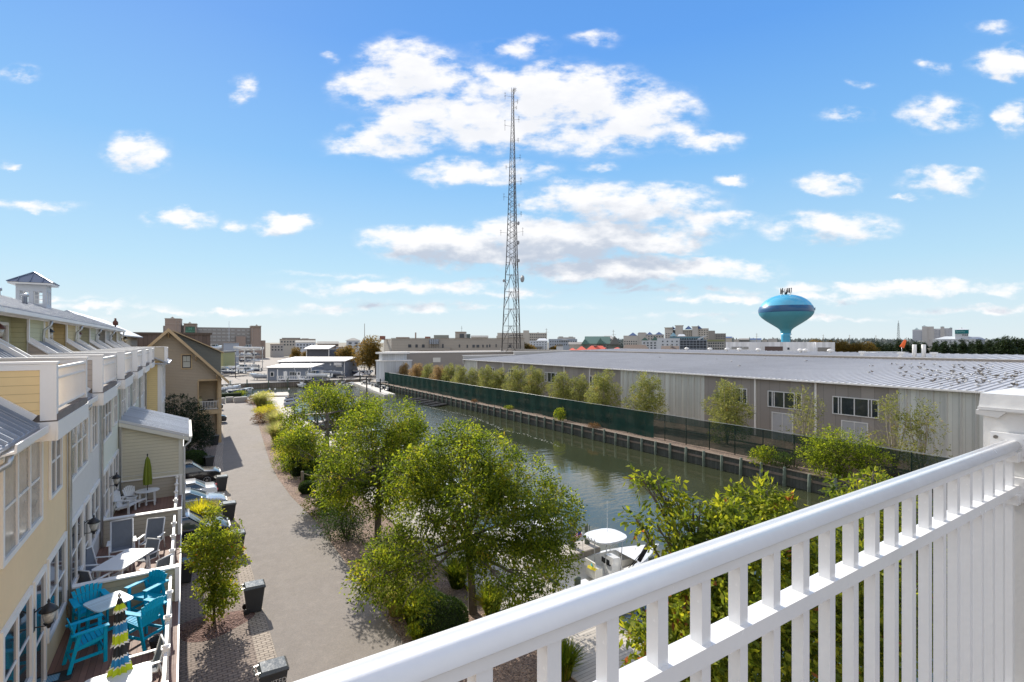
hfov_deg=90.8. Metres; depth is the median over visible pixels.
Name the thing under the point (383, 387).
motor boat
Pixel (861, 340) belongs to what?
distant woods
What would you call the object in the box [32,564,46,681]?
deck door
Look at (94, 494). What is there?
window
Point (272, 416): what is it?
grass clump
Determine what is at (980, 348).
pine tree
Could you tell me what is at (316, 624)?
road
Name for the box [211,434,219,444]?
wheelie bin
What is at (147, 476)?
olive umbrella
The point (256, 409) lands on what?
shrub
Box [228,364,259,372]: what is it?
motor boat
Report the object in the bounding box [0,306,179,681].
townhouse
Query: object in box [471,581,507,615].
grass clump
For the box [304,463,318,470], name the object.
clipped shrub
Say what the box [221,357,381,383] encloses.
quay pavement
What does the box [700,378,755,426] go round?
birch
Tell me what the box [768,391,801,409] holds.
window
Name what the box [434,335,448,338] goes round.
plant room
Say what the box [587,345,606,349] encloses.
red roofed house
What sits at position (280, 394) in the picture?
pier
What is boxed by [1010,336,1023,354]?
pine tree
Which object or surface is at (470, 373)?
birch
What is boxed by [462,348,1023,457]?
warehouse
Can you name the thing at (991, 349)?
pine tree
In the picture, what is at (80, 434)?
window
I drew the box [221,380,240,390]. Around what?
motor boat
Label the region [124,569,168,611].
bar chair
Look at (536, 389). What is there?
birch
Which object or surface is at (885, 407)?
birch
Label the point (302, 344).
building
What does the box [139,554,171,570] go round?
sling chair
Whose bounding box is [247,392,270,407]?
grass clump
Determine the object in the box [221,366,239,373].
motor boat
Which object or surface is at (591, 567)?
life jacket
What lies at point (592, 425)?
bank shrub
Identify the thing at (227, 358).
shed
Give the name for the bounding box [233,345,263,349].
motor boat
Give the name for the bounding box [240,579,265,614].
wheelie bin
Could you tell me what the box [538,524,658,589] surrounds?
motor boat
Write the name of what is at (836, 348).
autumn tree
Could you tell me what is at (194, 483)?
parked car
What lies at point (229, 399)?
stone block
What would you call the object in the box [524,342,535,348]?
autumn tree
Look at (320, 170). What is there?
sky
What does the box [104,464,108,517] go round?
window
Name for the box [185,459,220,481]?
parked car
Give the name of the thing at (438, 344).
block building
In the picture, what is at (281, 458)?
shrub
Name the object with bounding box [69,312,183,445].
townhouse
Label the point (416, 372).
birch
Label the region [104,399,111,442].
window
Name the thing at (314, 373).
motor boat
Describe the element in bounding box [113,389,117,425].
window
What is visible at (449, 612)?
clipped shrub
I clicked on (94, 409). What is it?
window
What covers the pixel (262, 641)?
border pavement
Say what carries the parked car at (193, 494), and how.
on the driveway pavement at (230, 656)
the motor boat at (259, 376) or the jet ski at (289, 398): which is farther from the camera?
the motor boat at (259, 376)
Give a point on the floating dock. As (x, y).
(376, 390)
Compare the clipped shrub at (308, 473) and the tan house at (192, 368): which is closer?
the clipped shrub at (308, 473)
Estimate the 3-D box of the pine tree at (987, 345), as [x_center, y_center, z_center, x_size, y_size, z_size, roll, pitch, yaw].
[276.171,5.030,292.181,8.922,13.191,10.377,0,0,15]
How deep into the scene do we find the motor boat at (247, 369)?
176.01 m
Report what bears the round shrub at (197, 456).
on the driveway pavement at (230, 656)
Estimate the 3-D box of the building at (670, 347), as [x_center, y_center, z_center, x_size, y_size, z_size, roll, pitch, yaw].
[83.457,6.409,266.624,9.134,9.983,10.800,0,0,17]
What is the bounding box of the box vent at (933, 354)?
[930,352,937,356]
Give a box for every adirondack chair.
[113,490,135,513]
[121,485,146,509]
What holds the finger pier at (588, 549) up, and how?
attached to the bulkhead
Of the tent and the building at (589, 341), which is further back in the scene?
the building at (589, 341)
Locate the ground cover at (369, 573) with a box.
[288,474,482,626]
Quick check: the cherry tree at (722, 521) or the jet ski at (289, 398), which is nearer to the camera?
the cherry tree at (722, 521)
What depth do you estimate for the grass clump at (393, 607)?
20.83 m
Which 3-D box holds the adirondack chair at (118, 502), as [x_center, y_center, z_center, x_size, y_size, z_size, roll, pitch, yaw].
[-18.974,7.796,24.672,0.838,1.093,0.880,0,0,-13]
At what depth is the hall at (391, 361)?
153.07 m
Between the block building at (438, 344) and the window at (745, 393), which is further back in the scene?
the block building at (438, 344)
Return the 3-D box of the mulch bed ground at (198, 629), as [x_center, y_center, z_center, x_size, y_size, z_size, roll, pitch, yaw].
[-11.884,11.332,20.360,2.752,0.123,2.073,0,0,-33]
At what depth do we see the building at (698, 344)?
290.15 m
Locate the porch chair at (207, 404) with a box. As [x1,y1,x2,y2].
[203,400,208,409]
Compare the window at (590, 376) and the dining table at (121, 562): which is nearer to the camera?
the dining table at (121, 562)
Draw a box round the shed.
[221,351,235,367]
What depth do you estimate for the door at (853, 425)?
52.06 m
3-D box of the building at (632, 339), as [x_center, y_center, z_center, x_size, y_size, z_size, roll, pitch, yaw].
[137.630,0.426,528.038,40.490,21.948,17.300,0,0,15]
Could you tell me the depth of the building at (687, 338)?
428.67 m
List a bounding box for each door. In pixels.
[0,322,8,342]
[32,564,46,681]
[83,495,89,569]
[108,458,112,517]
[772,412,792,433]
[841,420,867,443]
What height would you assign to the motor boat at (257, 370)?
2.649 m
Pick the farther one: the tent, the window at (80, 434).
the tent
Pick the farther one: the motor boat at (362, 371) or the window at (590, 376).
the motor boat at (362, 371)
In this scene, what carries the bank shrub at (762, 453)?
on the bank ground at (712, 450)
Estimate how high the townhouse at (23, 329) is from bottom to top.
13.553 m
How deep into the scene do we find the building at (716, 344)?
299.78 m
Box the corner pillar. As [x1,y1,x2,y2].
[976,388,1023,681]
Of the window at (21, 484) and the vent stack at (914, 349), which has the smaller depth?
the window at (21, 484)
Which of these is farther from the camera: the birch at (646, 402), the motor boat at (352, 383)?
the motor boat at (352, 383)
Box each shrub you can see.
[185,450,207,465]
[246,395,256,403]
[250,411,269,423]
[252,406,266,414]
[255,390,276,400]
[258,403,281,414]
[263,400,276,406]
[270,446,292,458]
[271,452,290,470]
[287,456,313,476]
[298,480,316,493]
[300,470,316,480]
[300,490,347,518]
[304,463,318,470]
[310,501,374,543]
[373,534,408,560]
[414,589,445,622]
[415,585,436,592]
[418,594,468,636]
[553,406,565,420]
[588,422,600,428]
[747,443,779,465]
[769,450,800,468]
[830,468,852,480]
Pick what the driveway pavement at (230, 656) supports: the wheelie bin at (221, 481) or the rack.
the wheelie bin at (221, 481)
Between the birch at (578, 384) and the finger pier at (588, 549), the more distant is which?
the birch at (578, 384)
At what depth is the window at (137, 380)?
35.93 m
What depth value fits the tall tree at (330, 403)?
46.30 m
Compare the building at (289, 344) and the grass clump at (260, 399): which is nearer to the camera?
the grass clump at (260, 399)
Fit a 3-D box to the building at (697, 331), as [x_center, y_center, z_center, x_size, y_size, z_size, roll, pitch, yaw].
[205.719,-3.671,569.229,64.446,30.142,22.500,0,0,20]
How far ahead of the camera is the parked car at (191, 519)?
27.80 m
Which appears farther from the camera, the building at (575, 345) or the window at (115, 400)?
the building at (575, 345)
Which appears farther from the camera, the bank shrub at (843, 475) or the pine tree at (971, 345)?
the pine tree at (971, 345)
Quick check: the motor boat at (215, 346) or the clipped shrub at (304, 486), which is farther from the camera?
the motor boat at (215, 346)
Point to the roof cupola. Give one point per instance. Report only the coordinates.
(33, 284)
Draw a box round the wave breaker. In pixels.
[407,397,448,406]
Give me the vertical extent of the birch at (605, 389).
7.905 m
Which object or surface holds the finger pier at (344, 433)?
in the water
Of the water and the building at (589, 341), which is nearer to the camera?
the water
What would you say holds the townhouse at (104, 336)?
on the driveway pavement at (230, 656)
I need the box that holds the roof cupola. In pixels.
[6,271,59,308]
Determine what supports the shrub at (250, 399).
on the mulch ground at (522, 668)
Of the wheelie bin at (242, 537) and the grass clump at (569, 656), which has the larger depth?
the wheelie bin at (242, 537)
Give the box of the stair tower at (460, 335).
[455,332,465,338]
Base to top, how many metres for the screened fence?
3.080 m
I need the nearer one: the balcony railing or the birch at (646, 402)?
the balcony railing
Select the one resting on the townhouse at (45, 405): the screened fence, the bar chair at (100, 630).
the bar chair at (100, 630)
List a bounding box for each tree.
[164,393,217,451]
[270,422,338,485]
[276,377,387,474]
[289,346,301,357]
[308,393,443,541]
[334,344,355,360]
[339,416,589,634]
[351,334,382,374]
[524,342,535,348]
[612,464,932,681]
[789,424,898,479]
[817,465,932,670]
[824,340,842,351]
[835,339,855,351]
[845,341,868,351]
[861,341,879,351]
[876,343,890,351]
[887,342,894,351]
[889,339,905,351]
[904,341,911,352]
[911,341,920,352]
[930,340,940,351]
[937,340,952,353]
[948,341,958,353]
[955,338,972,353]
[969,341,976,353]
[972,339,988,353]
[984,339,993,353]
[986,338,1000,353]
[993,337,1021,354]
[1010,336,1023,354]
[1014,339,1023,353]
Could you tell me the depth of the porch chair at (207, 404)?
57.47 m
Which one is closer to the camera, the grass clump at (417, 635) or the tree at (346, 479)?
the grass clump at (417, 635)
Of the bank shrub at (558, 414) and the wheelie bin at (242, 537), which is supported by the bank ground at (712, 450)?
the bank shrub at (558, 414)
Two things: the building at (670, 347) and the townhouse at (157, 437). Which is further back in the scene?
the building at (670, 347)
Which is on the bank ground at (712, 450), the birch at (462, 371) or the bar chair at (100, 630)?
the birch at (462, 371)
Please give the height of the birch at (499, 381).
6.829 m
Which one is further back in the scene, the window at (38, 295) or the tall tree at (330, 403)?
the tall tree at (330, 403)
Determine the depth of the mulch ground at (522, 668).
26.70 m
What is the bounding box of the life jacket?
[587,563,596,570]
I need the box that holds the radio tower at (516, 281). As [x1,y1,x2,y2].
[500,88,523,351]
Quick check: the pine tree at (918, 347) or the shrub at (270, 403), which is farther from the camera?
the pine tree at (918, 347)
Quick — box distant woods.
[610,337,1022,347]
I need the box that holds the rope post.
[301,471,320,481]
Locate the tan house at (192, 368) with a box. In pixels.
[147,328,228,445]
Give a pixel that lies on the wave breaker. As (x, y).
(425, 401)
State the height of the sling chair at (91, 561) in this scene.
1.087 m
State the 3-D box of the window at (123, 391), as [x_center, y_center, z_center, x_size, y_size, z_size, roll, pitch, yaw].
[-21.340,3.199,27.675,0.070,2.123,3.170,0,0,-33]
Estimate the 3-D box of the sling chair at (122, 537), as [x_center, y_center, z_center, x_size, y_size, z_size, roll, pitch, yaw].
[-14.924,7.626,19.311,0.912,1.422,1.025,0,0,-38]
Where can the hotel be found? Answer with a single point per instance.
(250, 336)
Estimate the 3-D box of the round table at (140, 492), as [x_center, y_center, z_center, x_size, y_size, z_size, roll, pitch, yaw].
[-18.729,7.972,25.937,1.040,0.723,1.040,0,0,-33]
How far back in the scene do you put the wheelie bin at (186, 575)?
23.80 m
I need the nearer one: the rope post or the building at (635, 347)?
the rope post
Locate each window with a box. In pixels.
[0,442,42,568]
[0,585,32,681]
[34,291,41,303]
[46,531,66,643]
[48,437,62,500]
[72,417,88,482]
[72,504,83,583]
[89,478,99,545]
[90,406,97,451]
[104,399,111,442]
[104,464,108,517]
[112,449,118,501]
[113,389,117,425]
[121,389,125,415]
[127,385,129,409]
[133,379,135,405]
[136,379,138,399]
[141,375,142,396]
[143,373,144,391]
[162,366,163,389]
[182,355,190,367]
[545,372,556,382]
[590,376,602,386]
[719,386,746,403]
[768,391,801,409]
[832,396,878,418]
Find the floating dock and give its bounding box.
[353,371,394,396]
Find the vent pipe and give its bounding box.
[21,293,28,304]
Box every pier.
[251,392,288,396]
[298,407,337,419]
[310,414,335,425]
[331,423,376,439]
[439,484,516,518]
[516,541,599,567]
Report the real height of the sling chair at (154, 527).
1.213 m
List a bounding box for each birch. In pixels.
[396,362,410,375]
[408,363,425,377]
[420,363,433,379]
[429,365,447,381]
[439,364,458,382]
[450,365,471,383]
[462,366,482,386]
[477,364,495,387]
[487,368,509,389]
[501,365,531,392]
[522,365,551,395]
[546,371,575,399]
[564,373,594,402]
[584,368,623,407]
[621,370,669,413]
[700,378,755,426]
[779,386,835,438]
[857,390,928,452]
[889,397,952,456]
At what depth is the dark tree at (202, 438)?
50.93 m
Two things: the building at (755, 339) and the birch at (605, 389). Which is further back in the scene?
the building at (755, 339)
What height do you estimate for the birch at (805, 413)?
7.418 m
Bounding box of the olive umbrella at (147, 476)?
[143,454,151,503]
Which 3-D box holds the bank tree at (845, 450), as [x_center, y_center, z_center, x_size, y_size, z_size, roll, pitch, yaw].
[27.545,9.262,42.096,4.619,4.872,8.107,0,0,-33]
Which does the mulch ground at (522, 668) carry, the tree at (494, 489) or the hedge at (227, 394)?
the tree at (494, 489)
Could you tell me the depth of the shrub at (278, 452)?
49.00 m
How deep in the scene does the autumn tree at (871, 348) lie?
238.51 m
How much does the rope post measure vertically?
1.300 m
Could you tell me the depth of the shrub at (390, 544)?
26.52 m
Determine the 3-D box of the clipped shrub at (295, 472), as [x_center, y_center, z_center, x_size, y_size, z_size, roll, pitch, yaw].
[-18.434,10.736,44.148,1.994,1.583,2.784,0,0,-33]
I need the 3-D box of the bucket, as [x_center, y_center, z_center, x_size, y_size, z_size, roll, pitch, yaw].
[-9.623,8.117,13.659,0.340,0.426,0.335,0,0,-33]
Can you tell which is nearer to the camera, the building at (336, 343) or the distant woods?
the building at (336, 343)
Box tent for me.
[353,372,365,376]
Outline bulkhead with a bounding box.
[377,382,932,515]
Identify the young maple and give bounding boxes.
[176,500,251,625]
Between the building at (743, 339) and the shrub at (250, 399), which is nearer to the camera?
the shrub at (250, 399)
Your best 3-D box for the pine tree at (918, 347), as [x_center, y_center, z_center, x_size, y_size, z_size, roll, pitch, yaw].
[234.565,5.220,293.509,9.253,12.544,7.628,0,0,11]
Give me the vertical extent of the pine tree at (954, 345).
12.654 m
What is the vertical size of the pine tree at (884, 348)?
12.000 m
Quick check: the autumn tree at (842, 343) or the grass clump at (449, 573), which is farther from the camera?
the autumn tree at (842, 343)
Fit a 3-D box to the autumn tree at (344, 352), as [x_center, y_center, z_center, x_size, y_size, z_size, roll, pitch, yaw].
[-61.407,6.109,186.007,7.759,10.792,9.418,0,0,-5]
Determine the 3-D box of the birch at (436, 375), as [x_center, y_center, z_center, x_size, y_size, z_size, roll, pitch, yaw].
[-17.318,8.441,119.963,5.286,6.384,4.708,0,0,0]
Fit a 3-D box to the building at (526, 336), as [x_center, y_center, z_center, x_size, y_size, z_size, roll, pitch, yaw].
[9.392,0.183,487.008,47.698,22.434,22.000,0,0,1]
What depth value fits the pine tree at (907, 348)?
287.61 m
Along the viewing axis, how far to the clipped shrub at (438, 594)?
20.40 m
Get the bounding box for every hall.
[375,350,512,380]
[933,328,985,346]
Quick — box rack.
[235,350,263,367]
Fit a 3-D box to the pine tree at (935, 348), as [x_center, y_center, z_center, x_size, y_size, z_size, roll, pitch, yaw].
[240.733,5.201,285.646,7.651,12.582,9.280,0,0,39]
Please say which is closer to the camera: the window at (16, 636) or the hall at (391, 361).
the window at (16, 636)
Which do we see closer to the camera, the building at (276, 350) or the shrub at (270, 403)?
the shrub at (270, 403)
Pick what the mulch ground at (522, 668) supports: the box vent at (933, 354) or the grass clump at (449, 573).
the grass clump at (449, 573)
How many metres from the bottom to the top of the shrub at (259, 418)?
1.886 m
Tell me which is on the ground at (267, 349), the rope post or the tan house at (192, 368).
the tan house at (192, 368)
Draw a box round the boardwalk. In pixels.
[270,397,641,681]
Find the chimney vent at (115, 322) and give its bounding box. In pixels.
[112,318,117,326]
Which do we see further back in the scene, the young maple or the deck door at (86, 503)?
the young maple
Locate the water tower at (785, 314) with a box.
[758,288,815,341]
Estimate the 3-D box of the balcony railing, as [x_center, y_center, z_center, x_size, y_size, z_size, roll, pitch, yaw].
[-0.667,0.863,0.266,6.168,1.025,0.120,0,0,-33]
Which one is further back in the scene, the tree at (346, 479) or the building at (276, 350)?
the building at (276, 350)
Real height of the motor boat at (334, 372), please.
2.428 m
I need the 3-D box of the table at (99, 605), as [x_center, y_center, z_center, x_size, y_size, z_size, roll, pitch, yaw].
[-11.462,7.841,14.342,0.920,0.983,0.920,0,0,29]
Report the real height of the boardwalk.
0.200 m
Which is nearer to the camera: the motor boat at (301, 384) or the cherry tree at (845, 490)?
the cherry tree at (845, 490)
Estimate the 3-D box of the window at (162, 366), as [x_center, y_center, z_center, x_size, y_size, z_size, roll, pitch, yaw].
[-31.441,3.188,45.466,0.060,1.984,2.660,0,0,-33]
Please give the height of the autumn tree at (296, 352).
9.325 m
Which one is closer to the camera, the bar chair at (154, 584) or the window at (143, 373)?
the bar chair at (154, 584)
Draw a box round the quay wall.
[221,375,375,388]
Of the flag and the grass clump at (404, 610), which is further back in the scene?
the flag
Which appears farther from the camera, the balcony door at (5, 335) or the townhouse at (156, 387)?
the townhouse at (156, 387)
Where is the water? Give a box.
[222,384,932,681]
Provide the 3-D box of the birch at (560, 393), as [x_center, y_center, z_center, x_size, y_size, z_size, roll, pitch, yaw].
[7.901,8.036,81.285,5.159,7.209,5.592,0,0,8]
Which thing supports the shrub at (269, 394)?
on the mulch ground at (522, 668)
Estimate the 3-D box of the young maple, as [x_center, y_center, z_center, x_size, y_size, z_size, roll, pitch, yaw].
[-11.980,8.913,20.188,3.209,4.974,1.848,0,0,9]
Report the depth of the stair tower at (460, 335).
224.00 m
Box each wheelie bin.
[181,557,193,582]
[203,455,214,465]
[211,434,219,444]
[214,474,227,491]
[221,500,236,519]
[229,529,245,554]
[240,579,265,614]
[253,656,288,681]
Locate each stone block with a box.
[225,397,233,402]
[234,396,247,402]
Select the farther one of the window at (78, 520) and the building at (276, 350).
the building at (276, 350)
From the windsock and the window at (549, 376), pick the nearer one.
the windsock
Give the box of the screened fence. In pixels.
[385,372,951,492]
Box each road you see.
[222,401,402,681]
[357,367,375,376]
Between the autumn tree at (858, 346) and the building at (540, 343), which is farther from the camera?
the building at (540, 343)
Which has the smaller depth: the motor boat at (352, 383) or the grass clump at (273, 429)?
the grass clump at (273, 429)
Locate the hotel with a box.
[163,317,264,358]
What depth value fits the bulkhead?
56.87 m
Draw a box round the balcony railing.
[294,431,1023,681]
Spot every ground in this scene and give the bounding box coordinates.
[180,610,254,641]
[222,343,930,681]
[252,402,570,681]
[384,383,932,497]
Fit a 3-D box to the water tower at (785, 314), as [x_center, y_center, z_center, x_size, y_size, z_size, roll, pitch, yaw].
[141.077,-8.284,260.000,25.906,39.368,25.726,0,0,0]
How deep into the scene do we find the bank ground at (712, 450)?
57.26 m
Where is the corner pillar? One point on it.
(1002, 410)
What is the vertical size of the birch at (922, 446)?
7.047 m
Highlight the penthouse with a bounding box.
[726,342,834,351]
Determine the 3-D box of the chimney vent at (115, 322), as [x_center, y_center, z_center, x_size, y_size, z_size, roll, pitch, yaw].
[-34.746,-1.525,44.224,0.400,1.150,0.380,0,0,-33]
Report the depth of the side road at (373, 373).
201.97 m
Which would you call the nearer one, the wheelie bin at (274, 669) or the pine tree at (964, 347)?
the wheelie bin at (274, 669)
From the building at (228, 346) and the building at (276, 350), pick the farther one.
the building at (276, 350)
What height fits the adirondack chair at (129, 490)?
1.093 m
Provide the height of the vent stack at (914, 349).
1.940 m
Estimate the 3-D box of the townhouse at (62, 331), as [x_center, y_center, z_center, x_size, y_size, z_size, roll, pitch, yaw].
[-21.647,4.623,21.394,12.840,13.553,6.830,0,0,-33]
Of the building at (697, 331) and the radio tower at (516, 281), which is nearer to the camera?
the radio tower at (516, 281)
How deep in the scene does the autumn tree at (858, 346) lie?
233.80 m
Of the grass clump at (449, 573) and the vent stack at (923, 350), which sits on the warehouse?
the vent stack at (923, 350)
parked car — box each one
[182,508,230,545]
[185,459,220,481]
[185,478,217,491]
[185,487,227,509]
[221,414,226,421]
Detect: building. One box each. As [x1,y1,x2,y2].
[133,332,211,346]
[223,342,238,365]
[270,344,283,356]
[280,338,315,355]
[295,340,315,356]
[317,341,338,348]
[345,338,360,354]
[384,339,523,351]
[471,335,487,338]
[496,330,545,345]
[529,338,547,349]
[549,336,576,349]
[556,344,562,349]
[568,342,582,349]
[582,336,619,348]
[623,332,663,346]
[623,345,648,348]
[642,337,656,348]
[657,335,706,349]
[661,345,678,348]
[664,325,725,349]
[670,333,702,339]
[707,340,724,349]
[726,337,731,341]
[739,338,748,341]
[750,338,761,341]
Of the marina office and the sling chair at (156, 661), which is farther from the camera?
the marina office
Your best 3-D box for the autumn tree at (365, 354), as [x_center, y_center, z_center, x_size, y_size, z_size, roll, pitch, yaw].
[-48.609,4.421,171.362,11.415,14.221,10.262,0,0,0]
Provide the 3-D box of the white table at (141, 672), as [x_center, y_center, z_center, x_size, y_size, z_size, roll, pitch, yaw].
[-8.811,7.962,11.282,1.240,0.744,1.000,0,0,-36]
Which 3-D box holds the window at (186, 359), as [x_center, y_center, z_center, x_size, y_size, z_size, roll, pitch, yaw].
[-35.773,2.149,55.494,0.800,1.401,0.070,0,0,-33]
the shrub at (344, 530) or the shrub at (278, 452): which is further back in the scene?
the shrub at (278, 452)
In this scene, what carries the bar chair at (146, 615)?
on the townhouse at (45, 405)
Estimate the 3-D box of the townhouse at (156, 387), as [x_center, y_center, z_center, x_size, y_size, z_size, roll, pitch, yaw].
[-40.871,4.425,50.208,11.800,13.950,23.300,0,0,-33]
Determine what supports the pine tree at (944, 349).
on the ground at (267, 349)
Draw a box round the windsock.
[900,340,906,351]
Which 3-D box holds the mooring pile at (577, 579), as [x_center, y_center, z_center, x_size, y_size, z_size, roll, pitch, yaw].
[2.970,12.200,22.868,0.310,3.200,0.310,0,0,-33]
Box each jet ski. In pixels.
[283,399,300,406]
[284,396,299,401]
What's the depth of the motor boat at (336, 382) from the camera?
151.96 m
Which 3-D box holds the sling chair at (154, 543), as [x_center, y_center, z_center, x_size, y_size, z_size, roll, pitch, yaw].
[-13.470,7.844,18.594,0.722,0.983,0.706,0,0,7]
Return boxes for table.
[83,591,132,645]
[85,662,151,681]
[91,548,153,577]
[135,487,159,506]
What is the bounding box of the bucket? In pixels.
[149,633,163,652]
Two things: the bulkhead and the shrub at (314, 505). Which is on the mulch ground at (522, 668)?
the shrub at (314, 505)
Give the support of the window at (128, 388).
in the townhouse at (157, 437)
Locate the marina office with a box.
[266,345,356,380]
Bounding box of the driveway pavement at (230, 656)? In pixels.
[179,439,258,681]
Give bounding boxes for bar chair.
[62,613,109,674]
[68,582,109,632]
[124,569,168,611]
[125,595,167,650]
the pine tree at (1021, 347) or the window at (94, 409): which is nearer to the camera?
the window at (94, 409)
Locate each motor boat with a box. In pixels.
[211,344,221,348]
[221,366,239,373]
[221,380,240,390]
[224,383,251,392]
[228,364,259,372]
[230,369,246,373]
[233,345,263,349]
[238,367,253,371]
[249,373,266,379]
[250,364,262,371]
[296,378,305,387]
[307,370,332,380]
[323,370,344,377]
[335,376,345,384]
[343,378,354,387]
[351,369,372,373]
[379,381,388,390]
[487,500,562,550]
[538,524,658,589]
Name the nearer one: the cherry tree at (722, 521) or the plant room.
the cherry tree at (722, 521)
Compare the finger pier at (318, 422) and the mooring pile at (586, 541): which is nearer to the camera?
the mooring pile at (586, 541)
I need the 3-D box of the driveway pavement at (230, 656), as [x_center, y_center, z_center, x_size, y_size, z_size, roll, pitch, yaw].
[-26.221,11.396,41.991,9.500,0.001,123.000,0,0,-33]
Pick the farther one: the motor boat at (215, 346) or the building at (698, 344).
the building at (698, 344)
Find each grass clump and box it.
[185,497,224,516]
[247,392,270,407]
[262,419,287,443]
[263,409,287,423]
[367,573,419,616]
[390,585,436,627]
[405,620,427,640]
[437,554,477,589]
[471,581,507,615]
[561,637,586,681]
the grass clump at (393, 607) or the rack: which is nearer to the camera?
the grass clump at (393, 607)
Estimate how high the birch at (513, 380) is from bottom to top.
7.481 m
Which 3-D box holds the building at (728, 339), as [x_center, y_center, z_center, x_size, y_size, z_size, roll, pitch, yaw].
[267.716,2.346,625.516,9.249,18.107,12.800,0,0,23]
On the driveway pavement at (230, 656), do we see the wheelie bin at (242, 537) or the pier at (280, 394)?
the wheelie bin at (242, 537)
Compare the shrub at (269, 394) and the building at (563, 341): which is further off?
the building at (563, 341)
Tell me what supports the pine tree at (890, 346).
on the ground at (267, 349)
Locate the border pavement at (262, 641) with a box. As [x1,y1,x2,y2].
[215,403,276,662]
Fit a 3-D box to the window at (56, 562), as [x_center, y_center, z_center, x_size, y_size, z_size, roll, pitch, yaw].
[-12.254,6.509,13.603,0.070,2.103,2.270,0,0,-33]
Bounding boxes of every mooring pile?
[569,523,574,547]
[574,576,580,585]
[584,524,589,544]
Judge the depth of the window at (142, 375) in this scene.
39.53 m
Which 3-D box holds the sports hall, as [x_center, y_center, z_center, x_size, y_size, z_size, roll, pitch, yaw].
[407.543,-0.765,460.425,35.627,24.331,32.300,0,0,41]
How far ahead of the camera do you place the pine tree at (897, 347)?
281.22 m
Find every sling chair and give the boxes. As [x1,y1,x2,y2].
[78,570,111,582]
[85,546,114,575]
[106,517,136,559]
[129,634,165,673]
[131,538,160,571]
[137,517,164,551]
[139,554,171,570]
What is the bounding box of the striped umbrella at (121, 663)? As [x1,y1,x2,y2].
[106,592,133,677]
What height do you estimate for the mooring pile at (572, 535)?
3.850 m
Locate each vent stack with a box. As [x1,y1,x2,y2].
[912,344,916,356]
[921,344,925,356]
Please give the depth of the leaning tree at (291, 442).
36.30 m
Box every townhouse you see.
[0,295,182,532]
[0,298,181,598]
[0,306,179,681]
[10,297,191,515]
[51,308,149,407]
[65,310,171,412]
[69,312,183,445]
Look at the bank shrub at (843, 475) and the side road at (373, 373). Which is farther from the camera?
the side road at (373, 373)
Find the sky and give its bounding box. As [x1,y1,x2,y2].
[0,0,1023,342]
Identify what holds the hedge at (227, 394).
on the ground at (267, 349)
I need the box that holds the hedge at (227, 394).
[221,392,241,397]
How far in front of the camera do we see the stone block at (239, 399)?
95.21 m
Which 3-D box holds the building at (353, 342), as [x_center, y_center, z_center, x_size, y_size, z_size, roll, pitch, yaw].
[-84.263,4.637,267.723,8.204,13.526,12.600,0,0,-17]
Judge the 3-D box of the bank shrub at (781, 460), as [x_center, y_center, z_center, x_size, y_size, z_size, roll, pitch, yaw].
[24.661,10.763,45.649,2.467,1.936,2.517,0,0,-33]
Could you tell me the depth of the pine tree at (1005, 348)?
275.48 m
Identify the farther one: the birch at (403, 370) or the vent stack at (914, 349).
the birch at (403, 370)
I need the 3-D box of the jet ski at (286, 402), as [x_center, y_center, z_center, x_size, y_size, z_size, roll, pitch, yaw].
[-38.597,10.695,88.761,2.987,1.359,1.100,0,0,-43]
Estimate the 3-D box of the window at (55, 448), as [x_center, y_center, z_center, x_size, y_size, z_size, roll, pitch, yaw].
[-12.145,3.113,13.435,0.070,1.834,1.410,0,0,-33]
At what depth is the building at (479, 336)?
331.12 m
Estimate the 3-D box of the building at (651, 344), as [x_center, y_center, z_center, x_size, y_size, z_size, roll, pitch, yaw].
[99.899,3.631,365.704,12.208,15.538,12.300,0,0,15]
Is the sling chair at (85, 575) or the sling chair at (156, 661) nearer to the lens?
the sling chair at (156, 661)
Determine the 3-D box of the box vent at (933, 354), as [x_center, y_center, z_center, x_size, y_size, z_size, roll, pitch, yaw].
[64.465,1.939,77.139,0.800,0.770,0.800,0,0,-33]
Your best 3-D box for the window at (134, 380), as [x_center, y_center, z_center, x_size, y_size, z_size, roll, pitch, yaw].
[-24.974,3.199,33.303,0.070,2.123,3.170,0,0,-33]
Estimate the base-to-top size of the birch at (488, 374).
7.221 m
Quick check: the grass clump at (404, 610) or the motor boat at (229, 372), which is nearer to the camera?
the grass clump at (404, 610)
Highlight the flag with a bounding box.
[575,530,582,544]
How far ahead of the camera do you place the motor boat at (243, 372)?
169.62 m
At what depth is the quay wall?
145.02 m
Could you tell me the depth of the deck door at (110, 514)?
23.31 m
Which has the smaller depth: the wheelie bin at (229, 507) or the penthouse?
the wheelie bin at (229, 507)

